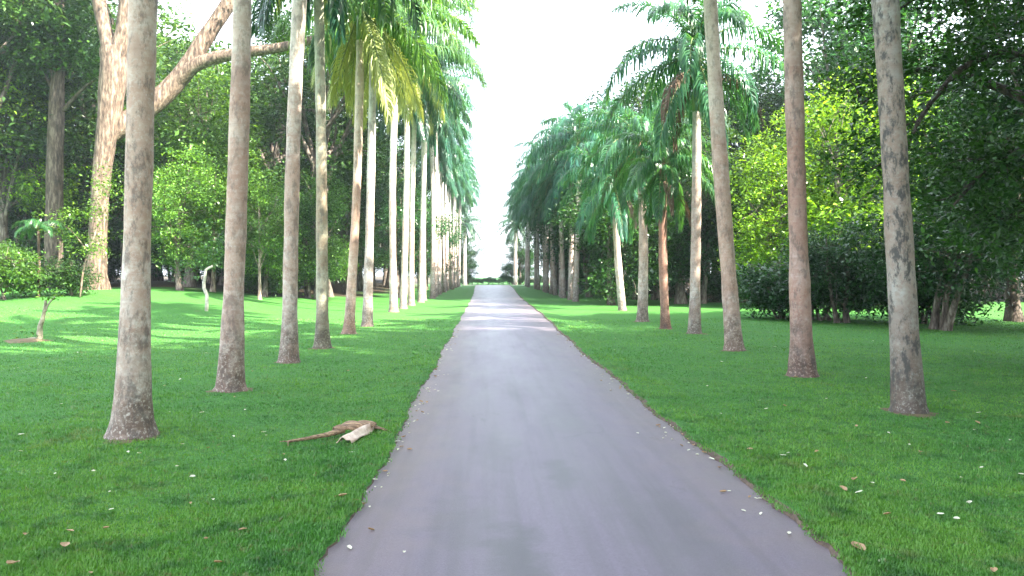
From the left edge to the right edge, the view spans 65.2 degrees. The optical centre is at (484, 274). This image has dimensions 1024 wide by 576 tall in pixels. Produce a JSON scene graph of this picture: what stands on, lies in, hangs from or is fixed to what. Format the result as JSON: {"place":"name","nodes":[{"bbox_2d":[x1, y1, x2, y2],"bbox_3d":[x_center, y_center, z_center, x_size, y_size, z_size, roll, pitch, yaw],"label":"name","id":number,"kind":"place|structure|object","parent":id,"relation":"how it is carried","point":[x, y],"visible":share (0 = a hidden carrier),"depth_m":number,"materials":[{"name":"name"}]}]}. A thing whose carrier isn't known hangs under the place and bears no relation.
{"place":"outdoors","nodes":[
{"label":"outdoors","id":0,"kind":"place"},
{"bbox_2d":[213,285,475,575],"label":"ground","id":1,"kind":"structure","parent":0,"point":[458,311],"depth_m":11.00,"materials":[{"name":"green plant"}]},
{"bbox_2d":[336,423,373,442],"bbox_3d":[-1.454,1.823,9.199,0.204,0.123,0.730,0,0,16],"label":"palm husk","id":2,"kind":"object","parent":1,"relation":"on","point":[357,433],"visible":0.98,"depth_m":9.11,"materials":[{"name":"beige plant"}]},
{"bbox_2d":[0,276,1023,575],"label":"ground","id":3,"kind":"structure","parent":0,"point":[170,302],"depth_m":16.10,"materials":[{"name":"green plant"}]},
{"bbox_2d":[4,338,53,342],"bbox_3d":[-12.956,1.860,22.657,1.452,0.100,1.404,0,0,42],"label":"soil mound","id":4,"kind":"object","parent":3,"relation":"on","point":[24,340],"visible":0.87,"depth_m":22.34,"materials":[{"name":"brown soil"}]},
{"bbox_2d":[11,287,65,338],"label":"sapling","id":5,"kind":"object","parent":4,"relation":"on","point":[39,333],"visible":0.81,"depth_m":22.61,"materials":[{"name":"beige plant"}]},
{"bbox_2d":[0,239,61,299],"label":"shrub","id":6,"kind":"object","parent":3,"relation":"on","point":[17,272],"visible":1,"depth_m":37.06,"materials":[{"name":"green plant"}]},
{"bbox_2d":[11,219,65,297],"bbox_3d":[-21.169,-0.732,38.017,2.226,3.764,2.339,0,0,-37],"label":"tree fern","id":7,"kind":"object","parent":3,"relation":"on","point":[38,225],"visible":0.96,"depth_m":37.93,"materials":[{"name":"green plant"}]},
{"bbox_2d":[0,62,89,286],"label":"broadleaf tree","id":8,"kind":"object","parent":3,"relation":"on","point":[10,179],"visible":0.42,"depth_m":53.70,"materials":[{"name":"green plant"}]},
{"bbox_2d":[0,188,113,286],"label":"broadleaf tree","id":9,"kind":"object","parent":3,"relation":"on","point":[18,216],"visible":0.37,"depth_m":55.83,"materials":[{"name":"green plant"}]},
{"bbox_2d":[0,0,116,172],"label":"broadleaf tree","id":10,"kind":"object","parent":3,"relation":"on","point":[31,145],"visible":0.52,"depth_m":50.40,"materials":[{"name":"green plant"}]},
{"bbox_2d":[32,252,104,296],"bbox_3d":[-20.745,0.066,39.401,3.242,2.372,3.988,0,0,7],"label":"shrub","id":11,"kind":"object","parent":3,"relation":"on","point":[68,275],"visible":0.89,"depth_m":38.95,"materials":[{"name":"green plant"}]},
{"bbox_2d":[23,161,123,297],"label":"sapling","id":12,"kind":"object","parent":3,"relation":"on","point":[88,249],"visible":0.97,"depth_m":38.46,"materials":[{"name":"green plant"}]},
{"bbox_2d":[32,187,122,279],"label":"broadleaf tree","id":13,"kind":"object","parent":3,"relation":"on","point":[113,267],"visible":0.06,"depth_m":63.26,"materials":[{"name":"green plant"}]},
{"bbox_2d":[0,0,158,287],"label":"broadleaf tree","id":14,"kind":"object","parent":3,"relation":"on","point":[58,106],"visible":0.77,"depth_m":49.51,"materials":[{"name":"green plant"}]},
{"bbox_2d":[0,0,202,274],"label":"broadleaf tree","id":15,"kind":"object","parent":3,"relation":"on","point":[112,16],"visible":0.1,"depth_m":57.17,"materials":[{"name":"green plant"}]},
{"bbox_2d":[34,64,193,270],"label":"broadleaf tree","id":16,"kind":"object","parent":3,"relation":"on","point":[82,158],"visible":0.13,"depth_m":56.70,"materials":[{"name":"green plant"}]},
{"bbox_2d":[103,0,159,439],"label":"palm tree","id":17,"kind":"object","parent":3,"relation":"on","point":[132,415],"visible":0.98,"depth_m":9.26,"materials":[{"name":"grey plant"}]},
{"bbox_2d":[107,220,173,280],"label":"broadleaf tree","id":18,"kind":"object","parent":3,"relation":"on","point":[117,268],"visible":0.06,"depth_m":68.36,"materials":[{"name":"green plant"}]},
{"bbox_2d":[67,0,259,194],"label":"broadleaf tree","id":19,"kind":"object","parent":3,"relation":"on","point":[175,25],"visible":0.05,"depth_m":69.39,"materials":[{"name":"green plant"}]},
{"bbox_2d":[113,140,225,290],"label":"broadleaf tree","id":20,"kind":"object","parent":3,"relation":"on","point":[169,200],"visible":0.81,"depth_m":47.32,"materials":[{"name":"green plant"}]},
{"bbox_2d":[71,61,273,286],"bbox_3d":[-20.528,-7.176,55.216,11.435,16.515,16.088,0,0,-8],"label":"broadleaf tree","id":21,"kind":"object","parent":3,"relation":"on","point":[183,132],"visible":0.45,"depth_m":52.39,"materials":[{"name":"green plant"}]},
{"bbox_2d":[74,33,278,283],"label":"broadleaf tree","id":22,"kind":"object","parent":3,"relation":"on","point":[199,281],"visible":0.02,"depth_m":69.35,"materials":[{"name":"green plant"}]},
{"bbox_2d":[0,0,353,289],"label":"broadleaf tree","id":23,"kind":"object","parent":3,"relation":"on","point":[196,58],"visible":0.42,"depth_m":45.92,"materials":[{"name":"brown plant"}]},
{"bbox_2d":[161,214,224,310],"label":"sapling","id":24,"kind":"object","parent":3,"relation":"on","point":[204,278],"visible":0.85,"depth_m":36.58,"materials":[{"name":"green plant"}]},
{"bbox_2d":[153,90,285,284],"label":"broadleaf tree","id":25,"kind":"object","parent":3,"relation":"on","point":[221,281],"visible":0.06,"depth_m":63.93,"materials":[{"name":"green plant"}]},
{"bbox_2d":[174,153,268,291],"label":"broadleaf tree","id":26,"kind":"object","parent":3,"relation":"on","point":[209,212],"visible":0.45,"depth_m":48.76,"materials":[{"name":"green plant"}]},
{"bbox_2d":[212,0,251,392],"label":"palm tree","id":27,"kind":"object","parent":3,"relation":"on","point":[230,377],"visible":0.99,"depth_m":12.97,"materials":[{"name":"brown plant"}]},
{"bbox_2d":[204,192,299,299],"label":"broadleaf tree","id":28,"kind":"object","parent":3,"relation":"on","point":[257,245],"visible":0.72,"depth_m":47.47,"materials":[{"name":"green plant"}]},
{"bbox_2d":[198,186,315,292],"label":"broadleaf tree","id":29,"kind":"object","parent":3,"relation":"on","point":[222,261],"visible":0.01,"depth_m":55.26,"materials":[{"name":"green plant"}]},
{"bbox_2d":[218,164,309,296],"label":"broadleaf tree","id":30,"kind":"object","parent":3,"relation":"on","point":[267,264],"visible":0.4,"depth_m":50.24,"materials":[{"name":"green plant"}]},
{"bbox_2d":[244,259,304,296],"bbox_3d":[-13.933,0.166,52.082,4.874,3.033,4.212,0,0,-19],"label":"shrub","id":31,"kind":"object","parent":3,"relation":"on","point":[276,283],"visible":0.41,"depth_m":51.40,"materials":[{"name":"green plant"}]},
{"bbox_2d":[208,21,352,201],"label":"broadleaf tree","id":32,"kind":"object","parent":3,"relation":"on","point":[275,149],"visible":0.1,"depth_m":74.16,"materials":[{"name":"green plant"}]},
{"bbox_2d":[276,0,306,362],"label":"palm tree","id":33,"kind":"object","parent":3,"relation":"on","point":[289,348],"visible":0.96,"depth_m":17.32,"materials":[{"name":"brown plant"}]},
{"bbox_2d":[269,231,359,297],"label":"broadleaf tree","id":34,"kind":"object","parent":3,"relation":"on","point":[306,285],"visible":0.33,"depth_m":54.60,"materials":[{"name":"green plant"}]},
{"bbox_2d":[274,168,360,298],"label":"broadleaf tree","id":35,"kind":"object","parent":3,"relation":"on","point":[307,211],"visible":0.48,"depth_m":54.34,"materials":[{"name":"green plant"}]},
{"bbox_2d":[223,1,436,296],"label":"broadleaf tree","id":36,"kind":"object","parent":3,"relation":"on","point":[308,132],"visible":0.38,"depth_m":60.48,"materials":[{"name":"green plant"}]},
{"bbox_2d":[280,420,386,443],"bbox_3d":[-1.704,1.805,9.273,1.326,0.166,0.343,0,0,-35],"label":"fallen frond","id":37,"kind":"object","parent":3,"relation":"on","point":[352,425],"visible":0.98,"depth_m":9.30,"materials":[{"name":"brown plant"}]},
{"bbox_2d":[251,0,423,348],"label":"palm tree","id":38,"kind":"object","parent":3,"relation":"on","point":[324,10],"visible":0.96,"depth_m":20.59,"materials":[{"name":"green plant"}]},
{"bbox_2d":[300,122,402,292],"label":"broadleaf tree","id":39,"kind":"object","parent":3,"relation":"on","point":[346,233],"visible":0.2,"depth_m":70.29,"materials":[{"name":"green plant"}]},
{"bbox_2d":[251,0,479,333],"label":"palm tree","id":40,"kind":"object","parent":3,"relation":"on","point":[360,16],"visible":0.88,"depth_m":25.32,"materials":[{"name":"green plant"}]},
{"bbox_2d":[328,136,420,290],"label":"broadleaf tree","id":41,"kind":"object","parent":3,"relation":"on","point":[360,286],"visible":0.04,"depth_m":78.64,"materials":[{"name":"green plant"}]},
{"bbox_2d":[269,0,481,326],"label":"palm tree","id":42,"kind":"object","parent":3,"relation":"on","point":[367,307],"visible":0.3,"depth_m":29.38,"materials":[{"name":"green plant"}]},
{"bbox_2d":[312,0,474,311],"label":"palm tree","id":43,"kind":"object","parent":3,"relation":"on","point":[393,301],"visible":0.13,"depth_m":39.81,"materials":[{"name":"green plant"}]},
{"bbox_2d":[346,181,449,297],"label":"broadleaf tree","id":44,"kind":"object","parent":3,"relation":"on","point":[383,236],"visible":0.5,"depth_m":65.36,"materials":[{"name":"green plant"}]},
{"bbox_2d":[376,133,430,287],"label":"broadleaf tree","id":45,"kind":"object","parent":3,"relation":"on","point":[387,285],"visible":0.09,"depth_m":95.88,"materials":[{"name":"green plant"}]},
{"bbox_2d":[361,187,462,293],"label":"broadleaf tree","id":46,"kind":"object","parent":3,"relation":"on","point":[443,229],"visible":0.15,"depth_m":75.61,"materials":[{"name":"green plant"}]},
{"bbox_2d":[345,44,486,305],"bbox_3d":[-4.440,-6.687,48.808,7.494,17.281,7.655,0,0,-30],"label":"palm tree","id":47,"kind":"object","parent":3,"relation":"on","point":[426,128],"visible":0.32,"depth_m":48.65,"materials":[{"name":"green plant"}]},
{"bbox_2d":[352,2,487,308],"bbox_3d":[-4.036,-7.027,44.954,8.417,18.016,8.490,0,0,0],"label":"palm tree","id":48,"kind":"object","parent":3,"relation":"on","point":[405,222],"visible":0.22,"depth_m":44.70,"materials":[{"name":"green plant"}]},
{"bbox_2d":[387,190,452,291],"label":"broadleaf tree","id":49,"kind":"object","parent":3,"relation":"on","point":[428,265],"visible":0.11,"depth_m":86.82,"materials":[{"name":"green plant"}]},
{"bbox_2d":[367,38,488,302],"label":"palm tree","id":50,"kind":"object","parent":3,"relation":"on","point":[420,299],"visible":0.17,"depth_m":53.65,"materials":[{"name":"green plant"}]},
{"bbox_2d":[399,59,466,300],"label":"palm tree","id":51,"kind":"object","parent":3,"relation":"on","point":[402,130],"depth_m":58.94,"materials":[{"name":"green plant"}]},
{"bbox_2d":[397,73,473,296],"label":"palm tree","id":52,"kind":"object","parent":3,"relation":"on","point":[470,109],"visible":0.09,"depth_m":67.12,"materials":[{"name":"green plant"}]},
{"bbox_2d":[401,82,472,298],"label":"palm tree","id":53,"kind":"object","parent":3,"relation":"on","point":[459,140],"visible":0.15,"depth_m":62.97,"materials":[{"name":"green plant"}]},
{"bbox_2d":[403,117,473,294],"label":"palm tree","id":54,"kind":"object","parent":3,"relation":"on","point":[448,160],"visible":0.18,"depth_m":75.63,"materials":[{"name":"green plant"}]},
{"bbox_2d":[410,135,472,292],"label":"palm tree","id":55,"kind":"object","parent":3,"relation":"on","point":[444,289],"visible":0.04,"depth_m":84.04,"materials":[{"name":"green plant"}]},
{"bbox_2d":[415,151,469,254],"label":"palm tree","id":56,"kind":"object","parent":3,"relation":"on","point":[451,190],"visible":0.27,"depth_m":88.24,"materials":[{"name":"green plant"}]},
{"bbox_2d":[416,132,473,292],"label":"palm tree","id":57,"kind":"object","parent":3,"relation":"on","point":[442,174],"visible":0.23,"depth_m":79.88,"materials":[{"name":"green plant"}]},
{"bbox_2d":[416,146,474,290],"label":"palm tree","id":58,"kind":"object","parent":3,"relation":"on","point":[446,237],"visible":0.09,"depth_m":92.39,"materials":[{"name":"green plant"}]},
{"bbox_2d":[448,149,476,289],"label":"palm tree","id":59,"kind":"object","parent":3,"relation":"on","point":[450,251],"visible":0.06,"depth_m":100.87,"materials":[{"name":"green plant"}]},
{"bbox_2d":[451,181,484,286],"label":"palm tree","id":60,"kind":"object","parent":3,"relation":"on","point":[460,201],"visible":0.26,"depth_m":117.73,"materials":[{"name":"green plant"}]},
{"bbox_2d":[451,210,485,284],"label":"palm tree","id":61,"kind":"object","parent":3,"relation":"on","point":[468,224],"visible":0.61,"depth_m":145.17,"materials":[{"name":"green plant"}]},
{"bbox_2d":[461,236,488,284],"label":"broadleaf tree","id":62,"kind":"object","parent":3,"relation":"on","point":[471,253],"visible":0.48,"depth_m":148.43,"materials":[{"name":"green plant"}]},
{"bbox_2d":[496,214,530,284],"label":"palm tree","id":63,"kind":"object","parent":3,"relation":"on","point":[511,234],"visible":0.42,"depth_m":145.17,"materials":[{"name":"green plant"}]},
{"bbox_2d":[503,235,533,284],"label":"broadleaf tree","id":64,"kind":"object","parent":3,"relation":"on","point":[521,256],"visible":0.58,"depth_m":148.40,"materials":[{"name":"green plant"}]},
{"bbox_2d":[509,181,540,289],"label":"palm tree","id":65,"kind":"object","parent":3,"relation":"on","point":[537,256],"visible":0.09,"depth_m":97.82,"materials":[{"name":"green plant"}]},
{"bbox_2d":[510,162,553,292],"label":"palm tree","id":66,"kind":"object","parent":3,"relation":"on","point":[546,272],"visible":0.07,"depth_m":82.80,"materials":[{"name":"green plant"}]},
{"bbox_2d":[507,160,557,294],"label":"palm tree","id":67,"kind":"object","parent":3,"relation":"on","point":[533,223],"visible":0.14,"depth_m":73.33,"materials":[{"name":"green plant"}]},
{"bbox_2d":[509,171,563,293],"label":"palm tree","id":68,"kind":"object","parent":3,"relation":"on","point":[551,282],"visible":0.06,"depth_m":77.82,"materials":[{"name":"green plant"}]},
{"bbox_2d":[517,217,567,290],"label":"broadleaf tree","id":69,"kind":"object","parent":3,"relation":"on","point":[538,225],"visible":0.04,"depth_m":88.08,"materials":[{"name":"green plant"}]},
{"bbox_2d":[512,141,580,297],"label":"palm tree","id":70,"kind":"object","parent":3,"relation":"on","point":[562,270],"visible":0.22,"depth_m":64.28,"materials":[{"name":"green plant"}]},
{"bbox_2d":[519,157,575,295],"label":"palm tree","id":71,"kind":"object","parent":3,"relation":"on","point":[526,189],"visible":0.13,"depth_m":68.85,"materials":[{"name":"green plant"}]},
{"bbox_2d":[514,125,614,299],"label":"palm tree","id":72,"kind":"object","parent":3,"relation":"on","point":[552,202],"visible":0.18,"depth_m":59.75,"materials":[{"name":"green plant"}]},
{"bbox_2d":[532,207,615,296],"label":"broadleaf tree","id":73,"kind":"object","parent":3,"relation":"on","point":[566,252],"visible":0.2,"depth_m":67.94,"materials":[{"name":"green plant"}]},
{"bbox_2d":[524,100,627,301],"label":"palm tree","id":74,"kind":"object","parent":3,"relation":"on","point":[573,126],"visible":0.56,"depth_m":55.36,"materials":[{"name":"green plant"}]},
{"bbox_2d":[555,140,652,310],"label":"palm tree","id":75,"kind":"object","parent":3,"relation":"on","point":[620,222],"visible":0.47,"depth_m":42.08,"materials":[{"name":"green plant"}]},
{"bbox_2d":[572,85,656,297],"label":"broadleaf tree","id":76,"kind":"object","parent":3,"relation":"on","point":[591,103],"visible":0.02,"depth_m":65.72,"materials":[{"name":"green plant"}]},
{"bbox_2d":[547,176,702,304],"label":"broadleaf tree","id":77,"kind":"object","parent":3,"relation":"on","point":[629,252],"visible":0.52,"depth_m":49.02,"materials":[{"name":"green plant"}]},
{"bbox_2d":[565,98,705,321],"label":"palm tree","id":78,"kind":"object","parent":3,"relation":"on","point":[639,124],"visible":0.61,"depth_m":32.23,"materials":[{"name":"green plant"}]},
{"bbox_2d":[597,65,751,299],"bbox_3d":[13.642,-7.007,60.163,12.629,18.256,11.112,0,0,17],"label":"palm tree","id":79,"kind":"object","parent":3,"relation":"on","point":[636,101],"visible":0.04,"depth_m":59.69,"materials":[{"name":"green plant"}]},
{"bbox_2d":[602,0,784,333],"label":"palm tree","id":80,"kind":"object","parent":3,"relation":"on","point":[686,47],"visible":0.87,"depth_m":25.30,"materials":[{"name":"green plant"}]},
{"bbox_2d":[618,102,769,303],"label":"broadleaf tree","id":81,"kind":"object","parent":3,"relation":"on","point":[680,297],"visible":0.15,"depth_m":49.10,"materials":[{"name":"green plant"}]},
{"bbox_2d":[611,61,784,298],"bbox_3d":[17.883,-7.659,64.389,14.218,19.550,15.233,0,0,-43],"label":"broadleaf tree","id":82,"kind":"object","parent":3,"relation":"on","point":[761,96],"visible":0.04,"depth_m":61.03,"materials":[{"name":"green plant"}]},
{"bbox_2d":[637,191,765,303],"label":"broadleaf tree","id":83,"kind":"object","parent":3,"relation":"on","point":[709,231],"visible":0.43,"depth_m":50.12,"materials":[{"name":"green plant"}]},
{"bbox_2d":[684,0,745,350],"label":"palm tree","id":84,"kind":"object","parent":3,"relation":"on","point":[733,338],"visible":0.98,"depth_m":19.95,"materials":[{"name":"grey plant"}]},
{"bbox_2d":[700,269,754,301],"bbox_3d":[17.211,0.579,55.666,5.409,3.216,4.397,0,0,-10],"label":"shrub","id":85,"kind":"object","parent":3,"relation":"on","point":[718,294],"visible":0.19,"depth_m":55.39,"materials":[{"name":"green plant"}]},
{"bbox_2d":[701,65,828,298],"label":"broadleaf tree","id":86,"kind":"object","parent":3,"relation":"on","point":[768,101],"visible":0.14,"depth_m":59.45,"materials":[{"name":"green plant"}]},
{"bbox_2d":[715,127,854,283],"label":"broadleaf tree","id":87,"kind":"object","parent":3,"relation":"on","point":[767,241],"visible":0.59,"depth_m":45.31,"materials":[{"name":"green plant"}]},
{"bbox_2d":[736,246,844,320],"bbox_3d":[12.565,0.507,33.937,4.660,3.410,5.733,0,0,-40],"label":"shrub","id":88,"kind":"object","parent":3,"relation":"on","point":[768,300],"visible":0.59,"depth_m":33.63,"materials":[{"name":"green plant"}]},
{"bbox_2d":[783,0,819,377],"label":"palm tree","id":89,"kind":"object","parent":3,"relation":"on","point":[802,360],"visible":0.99,"depth_m":14.88,"materials":[{"name":"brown plant"}]},
{"bbox_2d":[763,244,880,321],"bbox_3d":[14.611,0.350,33.779,5.390,3.881,6.237,0,0,24],"label":"shrub","id":90,"kind":"object","parent":3,"relation":"on","point":[826,310],"visible":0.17,"depth_m":32.77,"materials":[{"name":"green plant"}]},
{"bbox_2d":[768,217,887,322],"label":"broadleaf tree","id":91,"kind":"object","parent":3,"relation":"on","point":[826,255],"visible":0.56,"depth_m":31.30,"materials":[{"name":"green plant"}]},
{"bbox_2d":[739,59,940,305],"bbox_3d":[20.166,-5.126,45.456,11.502,14.508,10.783,0,0,11],"label":"broadleaf tree","id":92,"kind":"object","parent":3,"relation":"on","point":[817,123],"visible":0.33,"depth_m":45.00,"materials":[{"name":"green plant"}]},
{"bbox_2d":[736,0,981,300],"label":"broadleaf tree","id":93,"kind":"object","parent":3,"relation":"on","point":[818,24],"visible":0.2,"depth_m":54.13,"materials":[{"name":"green plant"}]},
{"bbox_2d":[782,75,948,304],"bbox_3d":[23.965,-5.130,50.347,10.783,14.508,11.502,0,0,13],"label":"broadleaf tree","id":94,"kind":"object","parent":3,"relation":"on","point":[828,167],"visible":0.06,"depth_m":48.22,"materials":[{"name":"green plant"}]},
{"bbox_2d":[769,26,962,197],"bbox_3d":[30.545,-9.370,65.514,14.010,23.017,15.923,0,0,-30],"label":"broadleaf tree","id":95,"kind":"object","parent":3,"relation":"on","point":[811,60],"visible":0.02,"depth_m":64.11,"materials":[{"name":"green plant"}]},
{"bbox_2d":[773,0,1023,273],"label":"broadleaf tree","id":96,"kind":"object","parent":3,"relation":"on","point":[967,178],"visible":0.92,"depth_m":15.97,"materials":[{"name":"green plant"}]},
{"bbox_2d":[871,0,928,413],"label":"palm tree","id":97,"kind":"object","parent":3,"relation":"on","point":[907,390],"visible":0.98,"depth_m":10.79,"materials":[{"name":"grey plant"}]},
{"bbox_2d":[845,239,1002,325],"bbox_3d":[16.459,0.301,30.505,5.268,3.854,6.481,0,0,19],"label":"shrub","id":98,"kind":"object","parent":3,"relation":"on","point":[922,316],"visible":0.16,"depth_m":30.08,"materials":[{"name":"green plant"}]},
{"bbox_2d":[831,180,1023,330],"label":"broadleaf tree","id":99,"kind":"object","parent":3,"relation":"on","point":[948,316],"visible":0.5,"depth_m":26.70,"materials":[{"name":"green plant"}]},
{"bbox_2d":[859,2,1023,321],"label":"broadleaf tree","id":100,"kind":"object","parent":3,"relation":"on","point":[1014,313],"visible":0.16,"depth_m":32.45,"materials":[{"name":"green plant"}]},
{"bbox_2d":[863,0,1023,147],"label":"broadleaf tree","id":101,"kind":"object","parent":3,"relation":"on","point":[1015,113],"visible":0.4,"depth_m":28.29,"materials":[{"name":"green plant"}]},
{"bbox_2d":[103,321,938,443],"bbox_3d":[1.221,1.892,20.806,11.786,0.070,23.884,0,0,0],"label":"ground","id":102,"kind":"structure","parent":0,"point":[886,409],"depth_m":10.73,"materials":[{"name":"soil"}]},
{"bbox_2d":[606,118,730,328],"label":"palm tree","id":103,"kind":"object","parent":102,"relation":"on","point":[662,183],"visible":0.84,"depth_m":27.80,"materials":[{"name":"green plant"}]},
{"bbox_2d":[107,0,1023,277],"label":"sky","id":104,"kind":"structure","parent":0,"point":[535,56],"materials":[{"name":"white"}]},
{"bbox_2d":[315,285,849,575],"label":"road","id":105,"kind":"structure","parent":0,"point":[531,452],"depth_m":7.05,"materials":[{"name":"grey asphalt"}]},
{"bbox_2d":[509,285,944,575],"bbox_3d":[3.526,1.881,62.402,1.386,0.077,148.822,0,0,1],"label":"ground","id":106,"kind":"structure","parent":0,"point":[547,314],"depth_m":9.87,"materials":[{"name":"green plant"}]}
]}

